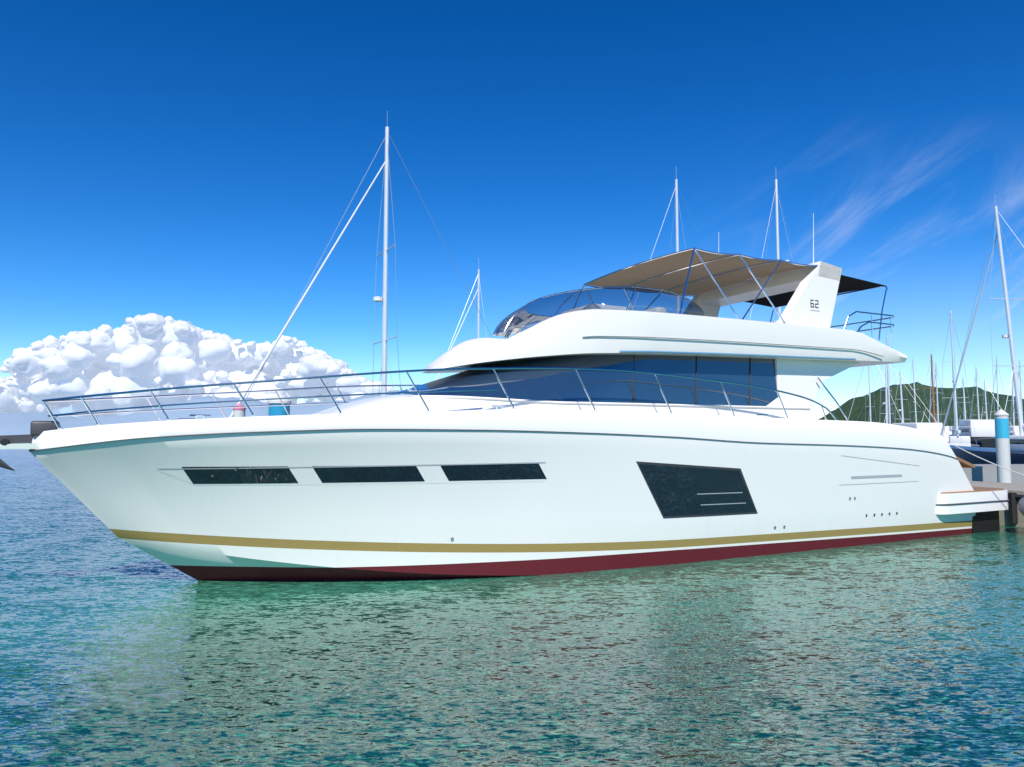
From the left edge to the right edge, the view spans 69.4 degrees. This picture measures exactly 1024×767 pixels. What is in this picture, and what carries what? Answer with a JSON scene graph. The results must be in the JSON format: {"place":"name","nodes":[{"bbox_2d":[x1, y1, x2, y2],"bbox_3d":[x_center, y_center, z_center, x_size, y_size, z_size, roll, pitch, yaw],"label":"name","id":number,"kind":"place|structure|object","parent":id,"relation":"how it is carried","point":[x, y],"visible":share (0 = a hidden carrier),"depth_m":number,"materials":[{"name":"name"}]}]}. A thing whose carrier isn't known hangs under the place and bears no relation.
{"place":"outdoors","nodes":[
{"label":"outdoors","id":0,"kind":"place"},
{"bbox_2d":[20,404,146,418],"bbox_3d":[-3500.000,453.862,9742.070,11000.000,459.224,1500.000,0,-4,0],"label":"range","id":1,"kind":"structure","parent":0,"point":[67,409],"depth_m":9326.60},
{"bbox_2d":[0,390,398,435],"bbox_3d":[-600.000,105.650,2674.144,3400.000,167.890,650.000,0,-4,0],"label":"range","id":2,"kind":"structure","parent":0,"point":[15,423],"depth_m":2495.36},
{"bbox_2d":[0,313,399,411],"bbox_3d":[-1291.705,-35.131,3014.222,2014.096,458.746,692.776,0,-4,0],"label":"cloud","id":3,"kind":"structure","parent":0,"point":[148,351],"depth_m":2775.75,"materials":[{"name":"white"}]},
{"bbox_2d":[0,443,1023,766],"bbox_3d":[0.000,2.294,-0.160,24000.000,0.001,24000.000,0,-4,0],"label":"sea water","id":4,"kind":"structure","parent":0,"point":[114,651],"depth_m":7.57,"materials":[{"name":"teal liquid"}]},
{"bbox_2d":[233,403,245,416],"bbox_3d":[-7.150,2.835,19.249,0.330,4.630,0.330,0,-4,0],"label":"dock piling","id":5,"kind":"object","parent":4,"relation":"in","point":[239,412],"visible":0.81,"depth_m":19.27,"materials":[{"name":"pink"}]},
{"bbox_2d":[267,392,290,415],"bbox_3d":[-4.720,2.508,14.861,0.462,4.670,0.462,0,-4,0],"label":"dock piling","id":6,"kind":"object","parent":4,"relation":"in","point":[276,410],"visible":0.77,"depth_m":14.83,"materials":[{"name":"blue"}]},
{"bbox_2d":[229,111,491,417],"bbox_3d":[-4.443,-3.239,30.729,14.500,16.250,4.300,2,-5,-29],"label":"sailboat","id":7,"kind":"object","parent":4,"relation":"on","point":[384,298],"visible":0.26,"depth_m":30.18,"materials":[{"name":"white metal"}]},
{"bbox_2d":[436,269,507,379],"bbox_3d":[-1.513,-0.899,45.557,11.000,13.650,3.600,3,-5,-35],"label":"sailboat","id":8,"kind":"object","parent":4,"relation":"on","point":[478,317],"visible":0.06,"depth_m":45.32,"materials":[{"name":"white metal"}]},
{"bbox_2d":[0,213,1008,580],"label":"yacht","id":9,"kind":"object","parent":4,"relation":"on","point":[646,413],"visible":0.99,"depth_m":12.73,"materials":[{"name":"paint"}]},
{"bbox_2d":[650,179,732,315],"bbox_3d":[9.351,-2.990,38.601,13.000,16.850,4.000,2,-4,-22],"label":"sailboat mast","id":10,"kind":"object","parent":4,"relation":"in","point":[676,213],"visible":0.06,"depth_m":38.64,"materials":[{"name":"white metal"}]},
{"bbox_2d":[750,179,834,415],"bbox_3d":[15.197,-3.182,40.869,13.500,17.550,4.000,4,-5,-42],"label":"sailboat mast","id":11,"kind":"object","parent":4,"relation":"on","point":[777,223],"visible":0.07,"depth_m":40.65,"materials":[{"name":"white metal"}]},
{"bbox_2d":[848,366,900,421],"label":"sailboat mast","id":12,"kind":"object","parent":4,"relation":"on","point":[869,406],"visible":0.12,"depth_m":131.80,"materials":[{"name":"white metal"}]},
{"bbox_2d":[880,331,899,423],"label":"sailboat mast","id":13,"kind":"object","parent":4,"relation":"on","point":[888,390],"visible":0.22,"depth_m":124.94,"materials":[{"name":"white metal"}]},
{"bbox_2d":[860,364,928,423],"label":"sailboat mast","id":14,"kind":"object","parent":4,"relation":"on","point":[885,402],"visible":0.13,"depth_m":92.52,"materials":[{"name":"white metal"}]},
{"bbox_2d":[878,372,936,422],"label":"sailboat mast","id":15,"kind":"object","parent":4,"relation":"on","point":[902,399],"visible":0.16,"depth_m":85.44,"materials":[{"name":"white metal"}]},
{"bbox_2d":[905,358,921,422],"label":"sailboat mast","id":16,"kind":"object","parent":4,"relation":"on","point":[914,389],"visible":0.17,"depth_m":148.26,"materials":[{"name":"white metal"}]},
{"bbox_2d":[892,408,970,446],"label":"boat","id":17,"kind":"object","parent":4,"relation":"on","point":[934,427],"visible":0.23,"depth_m":71.82,"materials":[{"name":"white plastic"}]},
{"bbox_2d":[923,354,947,442],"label":"sailboat mast","id":18,"kind":"object","parent":4,"relation":"on","point":[933,401],"visible":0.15,"depth_m":98.48,"materials":[{"name":"white metal"}]},
{"bbox_2d":[928,363,952,425],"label":"sailboat mast","id":19,"kind":"object","parent":4,"relation":"on","point":[938,417],"visible":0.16,"depth_m":127.28,"materials":[{"name":"white metal"}]},
{"bbox_2d":[935,422,951,434],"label":"boat","id":20,"kind":"object","parent":4,"relation":"on","point":[948,429],"visible":0.12,"depth_m":98.34,"materials":[{"name":"white"}]},
{"bbox_2d":[941,309,979,446],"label":"sailboat","id":21,"kind":"object","parent":4,"relation":"on","point":[956,438],"visible":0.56,"depth_m":80.31,"materials":[{"name":"white metal"}]},
{"bbox_2d":[957,378,973,419],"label":"sailboat mast","id":22,"kind":"object","parent":4,"relation":"on","point":[964,408],"visible":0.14,"depth_m":119.34,"materials":[{"name":"white metal"}]},
{"bbox_2d":[949,407,995,447],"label":"boat","id":23,"kind":"object","parent":4,"relation":"on","point":[984,433],"visible":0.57,"depth_m":82.61,"materials":[{"name":"black"}]},
{"bbox_2d":[970,367,989,419],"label":"sailboat mast","id":24,"kind":"object","parent":4,"relation":"on","point":[977,395],"visible":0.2,"depth_m":146.99,"materials":[{"name":"white metal"}]},
{"bbox_2d":[940,200,1023,463],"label":"sailboat","id":25,"kind":"object","parent":4,"relation":"on","point":[1016,450],"visible":0.5,"depth_m":40.35,"materials":[{"name":"blue"}]},
{"bbox_2d":[972,380,1000,419],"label":"sailboat mast","id":26,"kind":"object","parent":4,"relation":"on","point":[985,391],"visible":0.23,"depth_m":140.33,"materials":[{"name":"white metal"}]},
{"bbox_2d":[962,464,1023,483],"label":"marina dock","id":27,"kind":"object","parent":4,"relation":"on","point":[984,472],"visible":0.15,"depth_m":33.20,"materials":[{"name":"white"}]},
{"bbox_2d":[969,481,1023,526],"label":"dock","id":28,"kind":"object","parent":4,"relation":"in","point":[1012,515],"visible":0.1,"depth_m":18.82,"materials":[{"name":"concrete"}]},
{"bbox_2d":[955,446,1023,474],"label":"mooring lines","id":29,"kind":"object","parent":28,"relation":"on","point":[987,461],"visible":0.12,"depth_m":16.98,"materials":[{"name":"grey fabric"}]},
{"bbox_2d":[1018,497,1023,514],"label":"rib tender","id":30,"kind":"object","parent":28,"relation":"on","point":[1021,505],"visible":1,"depth_m":17.17,"materials":[{"name":"grey rubber"}]},
{"bbox_2d":[990,354,1010,422],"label":"sailboat mast","id":31,"kind":"object","parent":4,"relation":"on","point":[996,369],"visible":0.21,"depth_m":145.57,"materials":[{"name":"white metal"}]},
{"bbox_2d":[994,409,1011,482],"bbox_3d":[20.700,3.530,31.130,0.550,4.900,0.550,0,-4,0],"label":"dock piling","id":32,"kind":"object","parent":4,"relation":"in","point":[1002,435],"visible":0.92,"depth_m":31.01,"materials":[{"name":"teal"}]},
{"bbox_2d":[993,426,1019,437],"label":"marina motorboat","id":33,"kind":"object","parent":4,"relation":"on","point":[1013,430],"visible":0.16,"depth_m":96.41,"materials":[{"name":"white"}]},
{"bbox_2d":[1007,376,1016,425],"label":"sailboat mast","id":34,"kind":"object","parent":4,"relation":"on","point":[1013,392],"visible":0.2,"depth_m":151.06,"materials":[{"name":"white metal"}]},
{"bbox_2d":[1011,360,1023,425],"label":"sailboat mast","id":35,"kind":"object","parent":4,"relation":"on","point":[1019,369],"visible":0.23,"depth_m":138.20,"materials":[{"name":"white metal"}]},
{"bbox_2d":[0,0,1023,419],"label":"sky","id":36,"kind":"structure","parent":0,"point":[197,162],"materials":[{"name":"blue"}]},
{"bbox_2d":[818,382,1023,425],"bbox_3d":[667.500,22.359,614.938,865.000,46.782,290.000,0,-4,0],"label":"hill","id":37,"kind":"structure","parent":0,"point":[859,405],"depth_m":559.41,"materials":[{"name":"green plant"}]}
]}

